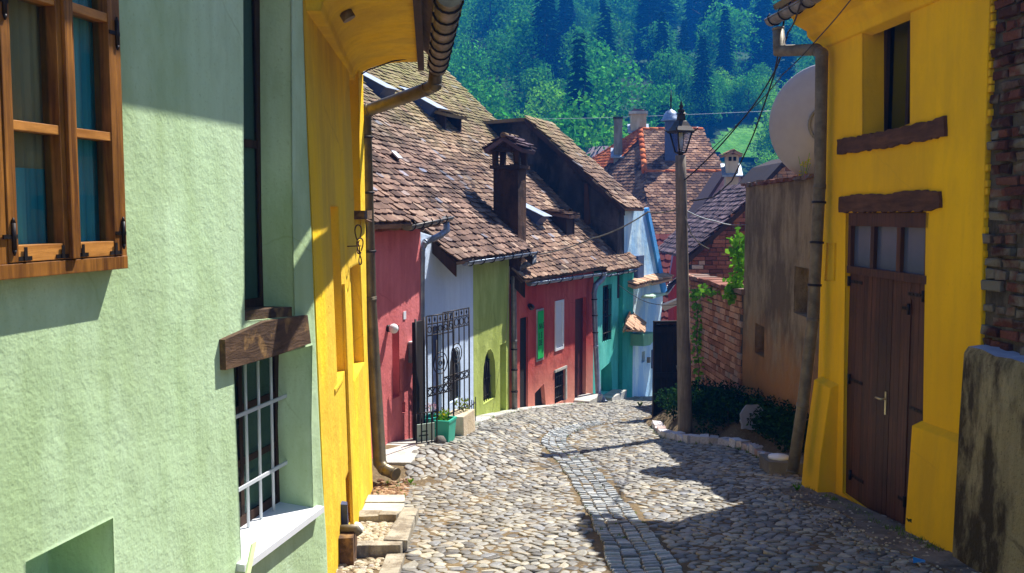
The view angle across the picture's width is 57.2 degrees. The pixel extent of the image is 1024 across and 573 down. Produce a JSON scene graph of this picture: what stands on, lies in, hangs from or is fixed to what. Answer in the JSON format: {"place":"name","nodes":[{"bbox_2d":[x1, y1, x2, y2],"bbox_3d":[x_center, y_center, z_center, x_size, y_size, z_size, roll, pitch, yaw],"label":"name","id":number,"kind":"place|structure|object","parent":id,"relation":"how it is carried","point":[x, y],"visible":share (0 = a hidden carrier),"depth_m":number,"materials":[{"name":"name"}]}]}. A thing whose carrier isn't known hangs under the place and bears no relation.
{"place":"outdoors","nodes":[
{"label":"outdoors","id":0,"kind":"place"},
{"bbox_2d":[386,403,582,464],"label":"pavement","id":1,"kind":"structure","parent":0,"point":[402,454],"depth_m":11.44,"materials":[{"name":"concrete"}]},
{"bbox_2d":[412,317,425,439],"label":"dark gate panel","id":2,"kind":"structure","parent":1,"relation":"on","point":[418,361],"depth_m":11.91,"materials":[{"name":"black metal"}]},
{"bbox_2d":[416,340,437,442],"bbox_3d":[-1.054,1.305,11.562,0.300,1.287,0.018,-3,5,-32],"label":"iron fence","id":3,"kind":"object","parent":1,"relation":"on","point":[431,441],"visible":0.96,"depth_m":11.61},
{"bbox_2d":[447,396,474,435],"bbox_3d":[-0.730,1.792,12.982,0.314,0.516,0.510,1,5,14],"label":"plant box","id":4,"kind":"object","parent":1,"relation":"on","point":[465,422],"visible":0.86,"depth_m":12.92,"materials":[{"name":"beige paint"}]},
{"bbox_2d":[344,9,944,572],"bbox_3d":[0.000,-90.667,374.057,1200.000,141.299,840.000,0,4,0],"label":"ground","id":5,"kind":"structure","parent":0,"point":[734,427],"depth_m":10.87,"materials":[{"name":"grey stone"}]},
{"bbox_2d":[0,0,327,572],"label":"green house","id":6,"kind":"structure","parent":5,"relation":"on","point":[159,410],"depth_m":4.46,"materials":[{"name":"paint"}]},
{"bbox_2d":[0,0,127,279],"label":"window frame","id":7,"kind":"structure","parent":6,"relation":"in","point":[17,270],"depth_m":3.89,"materials":[{"name":"brown wood"}]},
{"bbox_2d":[244,0,263,307],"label":"window","id":8,"kind":"structure","parent":6,"relation":"in","point":[258,301],"depth_m":5.85,"materials":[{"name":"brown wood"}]},
{"bbox_2d":[235,355,279,526],"bbox_3d":[-1.670,0.916,5.774,0.022,1.128,1.023,1,5,12],"label":"window","id":9,"kind":"structure","parent":6,"relation":"in","point":[254,512],"depth_m":5.95,"materials":[{"name":"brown wood"}]},
{"bbox_2d":[339,501,362,564],"bbox_3d":[-1.255,2.071,7.332,0.187,0.725,0.319,0,4,0],"label":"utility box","id":10,"kind":"object","parent":5,"relation":"on","point":[348,535],"visible":0.96,"depth_m":7.26,"materials":[{"name":"brown"}]},
{"bbox_2d":[336,557,384,572],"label":"rubble","id":11,"kind":"object","parent":5,"relation":"on","point":[371,565],"visible":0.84,"depth_m":7.13,"materials":[{"name":"gravel"}]},
{"bbox_2d":[357,521,392,541],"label":"gravel","id":12,"kind":"structure","parent":5,"relation":"on","point":[376,531],"depth_m":8.14,"materials":[{"name":"gravel"}]},
{"bbox_2d":[303,0,463,572],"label":"yellow house","id":13,"kind":"structure","parent":5,"relation":"on","point":[340,56],"depth_m":7.97,"materials":[{"name":"paint"}]},
{"bbox_2d":[362,495,404,510],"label":"paving slabs","id":14,"kind":"structure","parent":5,"relation":"on","point":[386,502],"depth_m":9.30,"materials":[{"name":"concrete"}]},
{"bbox_2d":[357,507,418,572],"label":"stone kerb","id":15,"kind":"structure","parent":5,"relation":"on","point":[392,546],"depth_m":7.61,"materials":[{"name":"stone"}]},
{"bbox_2d":[371,478,411,497],"bbox_3d":[-1.303,2.193,10.101,0.436,0.113,1.051,0,4,0],"label":"rubble","id":16,"kind":"object","parent":5,"relation":"on","point":[389,490],"visible":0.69,"depth_m":10.18,"materials":[{"name":"gravel"}]},
{"bbox_2d":[365,148,453,457],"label":"pink house","id":17,"kind":"structure","parent":5,"relation":"on","point":[404,213],"depth_m":11.76,"materials":[{"name":"paint"}]},
{"bbox_2d":[363,81,537,415],"bbox_3d":[-5.227,-0.405,16.000,10.592,10.306,4.621,1,5,17],"label":"olive and white house","id":18,"kind":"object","parent":5,"relation":"on","point":[474,250],"visible":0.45,"depth_m":14.81,"materials":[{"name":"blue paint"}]},
{"bbox_2d":[426,312,453,428],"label":"iron gate","id":19,"kind":"structure","parent":18,"relation":"attached to","point":[442,373],"depth_m":12.08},
{"bbox_2d":[442,307,469,415],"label":"iron gate","id":20,"kind":"structure","parent":18,"relation":"attached to","point":[463,317],"depth_m":12.88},
{"bbox_2d":[452,5,478,72],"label":"broadleaf tree","id":21,"kind":"object","parent":5,"relation":"on","point":[466,24],"visible":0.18,"depth_m":142.12,"materials":[{"name":"green plant"}]},
{"bbox_2d":[451,40,493,94],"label":"broadleaf tree","id":22,"kind":"object","parent":5,"relation":"on","point":[469,69],"visible":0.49,"depth_m":121.94,"materials":[{"name":"green plant"}]},
{"bbox_2d":[364,62,609,408],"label":"red house","id":23,"kind":"structure","parent":5,"relation":"on","point":[560,288],"depth_m":18.99,"materials":[{"name":"paint"}]},
{"bbox_2d":[363,72,399,97],"bbox_3d":[-2.765,-4.049,18.727,0.918,0.670,0.510,2,5,24],"label":"roof hood","id":24,"kind":"object","parent":23,"relation":"on","point":[380,88],"visible":0.64,"depth_m":18.51,"materials":[{"name":"grey metal"}]},
{"bbox_2d":[399,86,447,116],"bbox_3d":[-1.896,-3.933,20.088,0.954,0.704,0.510,2,5,24],"label":"roof hood","id":25,"kind":"object","parent":23,"relation":"on","point":[429,107],"visible":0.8,"depth_m":19.84,"materials":[{"name":"grey metal"}]},
{"bbox_2d":[420,105,466,131],"bbox_3d":[-1.462,-3.567,20.247,0.701,0.675,1.043,2,5,24],"label":"roof dormer","id":26,"kind":"object","parent":23,"relation":"on","point":[454,119],"visible":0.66,"depth_m":19.96,"materials":[{"name":"brown wood"}]},
{"bbox_2d":[481,132,536,270],"bbox_3d":[-0.050,-1.475,16.454,0.877,2.396,0.740,2,5,21],"label":"gabled chimney","id":27,"kind":"object","parent":23,"relation":"on","point":[509,195],"visible":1,"depth_m":16.24,"materials":[{"name":"brick"}]},
{"bbox_2d":[520,317,525,406],"bbox_3d":[0.171,1.423,17.163,0.028,1.731,0.366,2,5,24],"label":"door","id":28,"kind":"structure","parent":23,"relation":"in","point":[522,320],"depth_m":17.20,"materials":[{"name":"red"}]},
{"bbox_2d":[526,203,551,223],"bbox_3d":[0.393,-1.518,19.258,0.758,0.534,0.460,2,5,24],"label":"roof hood","id":29,"kind":"object","parent":23,"relation":"on","point":[535,215],"visible":0.72,"depth_m":19.06,"materials":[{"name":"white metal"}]},
{"bbox_2d":[538,310,543,358],"bbox_3d":[0.549,0.910,17.765,0.012,0.897,0.294,2,5,24],"label":"green banner","id":30,"kind":"object","parent":23,"relation":"attached to","point":[540,334],"visible":1,"depth_m":17.76,"materials":[{"name":"fabric"}]},
{"bbox_2d":[540,208,579,234],"bbox_3d":[1.061,-1.343,20.233,0.733,0.676,0.792,2,5,25],"label":"roof dormer","id":31,"kind":"object","parent":23,"relation":"on","point":[563,220],"visible":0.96,"depth_m":19.99,"materials":[{"name":"brown wood"}]},
{"bbox_2d":[575,298,582,396],"bbox_3d":[1.363,1.312,19.923,0.038,2.146,0.691,2,5,24],"label":"door","id":32,"kind":"structure","parent":23,"relation":"in","point":[578,302],"depth_m":20.02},
{"bbox_2d":[461,0,516,55],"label":"broadleaf tree","id":33,"kind":"object","parent":5,"relation":"on","point":[489,23],"visible":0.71,"depth_m":150.04,"materials":[{"name":"green plant"}]},
{"bbox_2d":[459,71,521,118],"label":"broadleaf tree","id":34,"kind":"object","parent":5,"relation":"on","point":[484,102],"visible":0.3,"depth_m":104.94,"materials":[{"name":"green plant"}]},
{"bbox_2d":[476,27,519,83],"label":"broadleaf tree","id":35,"kind":"object","parent":5,"relation":"on","point":[491,37],"visible":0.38,"depth_m":135.08,"materials":[{"name":"green plant"}]},
{"bbox_2d":[492,3,541,61],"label":"broadleaf tree","id":36,"kind":"object","parent":5,"relation":"on","point":[516,8],"visible":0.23,"depth_m":144.37,"materials":[{"name":"green plant"}]},
{"bbox_2d":[483,10,554,101],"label":"broadleaf tree","id":37,"kind":"object","parent":5,"relation":"on","point":[515,67],"visible":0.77,"depth_m":126.33,"materials":[{"name":"green plant"}]},
{"bbox_2d":[408,51,642,400],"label":"teal house","id":38,"kind":"structure","parent":5,"relation":"on","point":[615,348],"depth_m":22.13,"materials":[{"name":"paint"}]},
{"bbox_2d":[507,63,570,117],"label":"broadleaf tree","id":39,"kind":"object","parent":5,"relation":"on","point":[537,71],"visible":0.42,"depth_m":114.61,"materials":[{"name":"green plant"}]},
{"bbox_2d":[522,75,564,130],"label":"light green tree","id":40,"kind":"object","parent":5,"relation":"on","point":[545,106],"visible":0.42,"depth_m":107.67,"materials":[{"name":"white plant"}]},
{"bbox_2d":[522,0,566,93],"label":"conifer","id":41,"kind":"object","parent":5,"relation":"on","point":[547,25],"visible":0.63,"depth_m":126.57,"materials":[{"name":"green plant"}]},
{"bbox_2d":[551,0,576,66],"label":"conifer","id":42,"kind":"object","parent":5,"relation":"on","point":[566,21],"visible":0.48,"depth_m":138.51,"materials":[{"name":"green plant"}]},
{"bbox_2d":[482,115,673,396],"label":"sky blue house","id":43,"kind":"structure","parent":5,"relation":"on","point":[577,179],"depth_m":22.69,"materials":[{"name":"paint"}]},
{"bbox_2d":[552,21,604,88],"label":"broadleaf tree","id":44,"kind":"object","parent":5,"relation":"on","point":[569,39],"visible":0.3,"depth_m":126.36,"materials":[{"name":"green plant"}]},
{"bbox_2d":[558,33,600,145],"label":"conifer","id":45,"kind":"object","parent":5,"relation":"on","point":[576,84],"visible":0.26,"depth_m":98.32,"materials":[{"name":"green plant"}]},
{"bbox_2d":[545,89,627,155],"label":"broadleaf tree","id":46,"kind":"object","parent":5,"relation":"on","point":[575,132],"visible":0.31,"depth_m":84.42,"materials":[{"name":"green plant"}]},
{"bbox_2d":[565,37,624,126],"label":"broadleaf tree","id":47,"kind":"object","parent":5,"relation":"on","point":[601,60],"visible":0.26,"depth_m":112.30,"materials":[{"name":"green plant"}]},
{"bbox_2d":[578,111,628,149],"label":"light green tree","id":48,"kind":"object","parent":5,"relation":"on","point":[609,129],"visible":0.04,"depth_m":87.29,"materials":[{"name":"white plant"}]},
{"bbox_2d":[574,12,637,78],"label":"broadleaf tree","id":49,"kind":"object","parent":5,"relation":"on","point":[616,31],"visible":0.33,"depth_m":129.14,"materials":[{"name":"green plant"}]},
{"bbox_2d":[591,5,623,98],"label":"conifer","id":50,"kind":"object","parent":5,"relation":"on","point":[610,33],"visible":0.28,"depth_m":123.78,"materials":[{"name":"green plant"}]},
{"bbox_2d":[558,55,660,145],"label":"broadleaf tree","id":51,"kind":"object","parent":5,"relation":"on","point":[623,113],"visible":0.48,"depth_m":105.16,"materials":[{"name":"green plant"}]},
{"bbox_2d":[541,420,682,572],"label":"drain channel","id":52,"kind":"object","parent":5,"relation":"on","point":[611,497],"visible":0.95,"depth_m":8.82,"materials":[{"name":"stone"}]},
{"bbox_2d":[617,5,650,54],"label":"broadleaf tree","id":53,"kind":"object","parent":5,"relation":"on","point":[635,14],"visible":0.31,"depth_m":148.59,"materials":[{"name":"green plant"}]},
{"bbox_2d":[610,0,674,35],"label":"broadleaf tree","id":54,"kind":"object","parent":5,"relation":"on","point":[627,4],"visible":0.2,"depth_m":157.51,"materials":[{"name":"green plant"}]},
{"bbox_2d":[632,0,666,64],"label":"conifer","id":55,"kind":"object","parent":5,"relation":"on","point":[652,12],"visible":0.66,"depth_m":142.19,"materials":[{"name":"green plant"}]},
{"bbox_2d":[592,127,723,320],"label":"hipped roof house","id":56,"kind":"structure","parent":5,"relation":"on","point":[642,170],"depth_m":37.39,"materials":[{"name":"orange tile"}]},
{"bbox_2d":[611,117,623,162],"bbox_3d":[4.431,-5.832,39.264,0.596,2.482,0.560,0,5,6],"label":"round flue","id":57,"kind":"object","parent":56,"relation":"on","point":[616,152],"visible":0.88,"depth_m":39.07,"materials":[{"name":"metal"}]},
{"bbox_2d":[627,108,648,133],"bbox_3d":[5.402,-6.684,40.200,0.905,1.828,0.839,0,5,6],"label":"brick chimney","id":58,"kind":"object","parent":56,"relation":"on","point":[637,118],"visible":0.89,"depth_m":39.88,"materials":[{"name":"beige paint"}]},
{"bbox_2d":[661,93,677,160],"bbox_3d":[6.413,-5.682,37.872,0.822,4.456,0.773,0,4,0],"label":"slate chimney","id":59,"kind":"object","parent":56,"relation":"on","point":[669,118],"visible":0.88,"depth_m":37.64,"materials":[{"name":"metal"}]},
{"bbox_2d":[637,0,678,48],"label":"conifer","id":60,"kind":"object","parent":5,"relation":"on","point":[665,6],"visible":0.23,"depth_m":151.41,"materials":[{"name":"green plant"}]},
{"bbox_2d":[638,19,680,62],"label":"broadleaf tree","id":61,"kind":"object","parent":5,"relation":"on","point":[673,43],"visible":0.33,"depth_m":137.80,"materials":[{"name":"green plant"}]},
{"bbox_2d":[629,79,692,125],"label":"broadleaf tree","id":62,"kind":"object","parent":5,"relation":"on","point":[665,100],"visible":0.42,"depth_m":106.68,"materials":[{"name":"green plant"}]},
{"bbox_2d":[650,11,671,101],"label":"conifer","id":63,"kind":"object","parent":5,"relation":"on","point":[663,34],"visible":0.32,"depth_m":121.86,"materials":[{"name":"green plant"}]},
{"bbox_2d":[652,320,676,416],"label":"black wooden gate","id":64,"kind":"structure","parent":5,"relation":"on","point":[664,371],"depth_m":16.62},
{"bbox_2d":[642,46,695,112],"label":"broadleaf tree","id":65,"kind":"object","parent":5,"relation":"on","point":[670,65],"visible":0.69,"depth_m":115.99,"materials":[{"name":"green plant"}]},
{"bbox_2d":[665,256,676,320],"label":"red house","id":66,"kind":"structure","parent":5,"relation":"on","point":[670,292],"depth_m":27.24,"materials":[{"name":"paint"}]},
{"bbox_2d":[675,155,692,433],"bbox_3d":[2.603,0.295,14.187,0.334,4.525,0.230,0,4,0],"label":"lamp pole","id":67,"kind":"object","parent":5,"relation":"on","point":[684,394],"visible":0.94,"depth_m":14.11,"materials":[{"name":"wood"}]},
{"bbox_2d":[664,100,697,154],"bbox_3d":[2.515,-2.292,13.984,0.375,0.950,0.375,-2,5,-20],"label":"street lantern","id":68,"kind":"object","parent":67,"relation":"attached to","point":[680,127],"visible":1,"depth_m":13.92,"materials":[{"name":"black metal"}]},
{"bbox_2d":[684,0,802,179],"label":"overhead cable","id":69,"kind":"object","parent":67,"relation":"attached to","point":[788,31],"visible":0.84,"depth_m":12.36,"materials":[{"name":"rubber"}]},
{"bbox_2d":[676,19,691,67],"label":"conifer","id":70,"kind":"object","parent":5,"relation":"on","point":[683,45],"visible":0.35,"depth_m":131.01,"materials":[{"name":"green plant"}]},
{"bbox_2d":[679,0,702,49],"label":"conifer","id":71,"kind":"object","parent":5,"relation":"on","point":[690,13],"visible":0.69,"depth_m":159.93,"materials":[{"name":"green plant"}]},
{"bbox_2d":[681,91,712,126],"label":"light green tree","id":72,"kind":"object","parent":5,"relation":"on","point":[694,106],"visible":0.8,"depth_m":113.83,"materials":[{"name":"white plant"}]},
{"bbox_2d":[658,184,745,283],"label":"brick gable house","id":73,"kind":"structure","parent":5,"relation":"on","point":[726,205],"depth_m":22.04,"materials":[{"name":"brown tile"}]},
{"bbox_2d":[653,377,751,435],"bbox_3d":[3.163,1.964,14.859,1.578,0.882,2.929,0,4,0],"label":"bush","id":74,"kind":"object","parent":5,"relation":"on","point":[709,401],"visible":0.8,"depth_m":14.32,"materials":[{"name":"green plant"}]},
{"bbox_2d":[688,34,719,126],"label":"conifer","id":75,"kind":"object","parent":5,"relation":"on","point":[703,77],"visible":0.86,"depth_m":114.45,"materials":[{"name":"green plant"}]},
{"bbox_2d":[669,171,743,273],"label":"lilac gable house","id":76,"kind":"structure","parent":5,"relation":"on","point":[713,185],"depth_m":31.50,"materials":[{"name":"paint"}]},
{"bbox_2d":[720,149,742,185],"bbox_3d":[7.077,-3.586,30.318,0.718,1.670,0.759,0,4,0],"label":"tower chimney","id":77,"kind":"object","parent":76,"relation":"on","point":[729,167],"visible":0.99,"depth_m":30.11,"materials":[{"name":"beige paint"}]},
{"bbox_2d":[693,0,721,68],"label":"conifer","id":78,"kind":"object","parent":5,"relation":"on","point":[706,4],"visible":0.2,"depth_m":141.81,"materials":[{"name":"green plant"}]},
{"bbox_2d":[690,84,732,132],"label":"broadleaf tree","id":79,"kind":"object","parent":5,"relation":"on","point":[715,102],"visible":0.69,"depth_m":114.27,"materials":[{"name":"green plant"}]},
{"bbox_2d":[652,420,771,457],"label":"bed kerb","id":80,"kind":"structure","parent":5,"relation":"on","point":[659,427],"depth_m":13.58,"materials":[{"name":"stone"}]},
{"bbox_2d":[689,273,744,396],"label":"brick garden wall","id":81,"kind":"structure","parent":5,"relation":"on","point":[721,349],"depth_m":17.06,"materials":[{"name":"brick"}]},
{"bbox_2d":[689,283,720,388],"bbox_3d":[3.625,1.294,17.771,0.480,2.817,1.848,-1,5,-6],"label":"climbing vine","id":82,"kind":"object","parent":81,"relation":"attached to","point":[700,292],"visible":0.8,"depth_m":18.19,"materials":[{"name":"green plant"}]},
{"bbox_2d":[722,226,744,304],"bbox_3d":[3.834,-0.349,15.939,0.564,1.341,0.343,0,4,0],"label":"hanging creeper","id":83,"kind":"object","parent":81,"relation":"attached to","point":[735,252],"visible":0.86,"depth_m":15.89,"materials":[{"name":"green plant"}]},
{"bbox_2d":[711,6,737,81],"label":"conifer","id":84,"kind":"object","parent":5,"relation":"on","point":[724,44],"visible":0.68,"depth_m":128.07,"materials":[{"name":"green plant"}]},
{"bbox_2d":[693,0,763,74],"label":"broadleaf tree","id":85,"kind":"object","parent":5,"relation":"on","point":[713,39],"visible":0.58,"depth_m":134.79,"materials":[{"name":"green plant"}]},
{"bbox_2d":[740,404,762,429],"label":"pale slab","id":86,"kind":"structure","parent":5,"relation":"on","point":[745,412],"depth_m":12.89,"materials":[{"name":"grey stone"}]},
{"bbox_2d":[730,69,773,118],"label":"broadleaf tree","id":87,"kind":"object","parent":5,"relation":"on","point":[745,80],"visible":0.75,"depth_m":119.27,"materials":[{"name":"green plant"}]},
{"bbox_2d":[751,4,775,77],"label":"conifer","id":88,"kind":"object","parent":5,"relation":"on","point":[764,56],"visible":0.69,"depth_m":136.68,"materials":[{"name":"green plant"}]},
{"bbox_2d":[745,0,782,68],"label":"conifer","id":89,"kind":"object","parent":5,"relation":"on","point":[759,9],"visible":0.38,"depth_m":145.08,"materials":[{"name":"green plant"}]},
{"bbox_2d":[753,90,777,155],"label":"light green tree","id":90,"kind":"object","parent":5,"relation":"on","point":[767,135],"visible":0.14,"depth_m":106.58,"materials":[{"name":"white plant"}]},
{"bbox_2d":[724,386,808,454],"bbox_3d":[3.588,1.914,12.981,0.904,0.994,3.687,0,4,0],"label":"bush","id":91,"kind":"object","parent":5,"relation":"on","point":[776,425],"visible":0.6,"depth_m":12.25,"materials":[{"name":"green plant"}]},
{"bbox_2d":[739,0,802,56],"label":"broadleaf tree","id":92,"kind":"object","parent":5,"relation":"on","point":[752,19],"visible":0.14,"depth_m":151.17,"materials":[{"name":"green plant"}]},
{"bbox_2d":[741,174,820,419],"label":"brown plaster wall","id":93,"kind":"structure","parent":5,"relation":"on","point":[778,220],"depth_m":13.42,"materials":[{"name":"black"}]},
{"bbox_2d":[769,65,814,175],"bbox_3d":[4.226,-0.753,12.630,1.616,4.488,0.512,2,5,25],"label":"satellite dish","id":94,"kind":"object","parent":93,"relation":"attached to","point":[791,122],"visible":0.31,"depth_m":12.72,"materials":[{"name":"paint"}]},
{"bbox_2d":[775,24,796,91],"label":"conifer","id":95,"kind":"object","parent":5,"relation":"on","point":[786,65],"visible":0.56,"depth_m":128.48,"materials":[{"name":"green plant"}]},
{"bbox_2d":[764,0,996,551],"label":"deep yellow house","id":96,"kind":"structure","parent":5,"relation":"on","point":[904,109],"depth_m":8.77,"materials":[{"name":"paint"}]},
{"bbox_2d":[846,273,893,514],"bbox_3d":[3.499,1.335,9.327,0.103,2.880,0.920,0,4,-5],"label":"door leaf","id":97,"kind":"structure","parent":96,"relation":"in","point":[871,298],"depth_m":9.26,"materials":[{"name":"brown wood"}]},
{"bbox_2d":[884,20,909,130],"bbox_3d":[3.760,-2.140,8.832,0.075,1.457,1.003,0,4,-5],"label":"window","id":98,"kind":"structure","parent":96,"relation":"in","point":[889,34],"depth_m":9.25,"materials":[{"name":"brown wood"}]},
{"bbox_2d":[886,280,924,523],"bbox_3d":[3.583,1.398,8.525,0.064,2.880,0.674,0,4,-5],"label":"door leaf","id":99,"kind":"structure","parent":96,"relation":"in","point":[907,347],"depth_m":8.57,"materials":[{"name":"brown wood"}]},
{"bbox_2d":[980,0,1023,354],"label":"dark brick house","id":100,"kind":"structure","parent":5,"relation":"on","point":[1002,284],"depth_m":6.96,"materials":[{"name":"brick"}]},
{"bbox_2d":[952,345,1023,572],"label":"stained buttress","id":101,"kind":"structure","parent":100,"relation":"attached to","point":[988,534],"depth_m":6.82,"materials":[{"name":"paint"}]},
{"bbox_2d":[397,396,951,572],"bbox_3d":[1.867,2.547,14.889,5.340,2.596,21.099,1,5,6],"label":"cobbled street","id":102,"kind":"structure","parent":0,"point":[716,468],"depth_m":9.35,"materials":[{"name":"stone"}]},
{"bbox_2d":[429,416,456,441],"bbox_3d":[-0.893,1.858,12.182,0.276,0.300,0.318,1,5,14],"label":"planter","id":103,"kind":"object","parent":102,"relation":"on","point":[446,429],"visible":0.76,"depth_m":12.04,"materials":[{"name":"plastic"}]},
{"bbox_2d":[376,398,943,551],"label":"grass tufts","id":104,"kind":"object","parent":102,"relation":"on","point":[886,528],"visible":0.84,"depth_m":9.29,"materials":[{"name":"green"}]},
{"bbox_2d":[759,453,803,474],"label":"concrete block","id":105,"kind":"structure","parent":102,"relation":"on","point":[768,465],"depth_m":11.10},
{"bbox_2d":[782,488,979,572],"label":"concrete apron","id":106,"kind":"object","parent":102,"relation":"on","point":[950,563],"visible":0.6,"depth_m":8.22,"materials":[{"name":"concrete"}]},
{"bbox_2d":[755,487,980,572],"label":"grit","id":107,"kind":"object","parent":106,"relation":"on","point":[861,543],"visible":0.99,"depth_m":8.15,"materials":[{"name":"gravel"}]},
{"bbox_2d":[711,122,772,157],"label":"meadow","id":108,"kind":"structure","parent":0,"point":[739,138],"depth_m":111.93,"materials":[{"name":"green plant"}]},
{"bbox_2d":[738,159,797,183],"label":"roof","id":109,"kind":"structure","parent":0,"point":[775,169],"depth_m":26.41,"materials":[{"name":"grey"}]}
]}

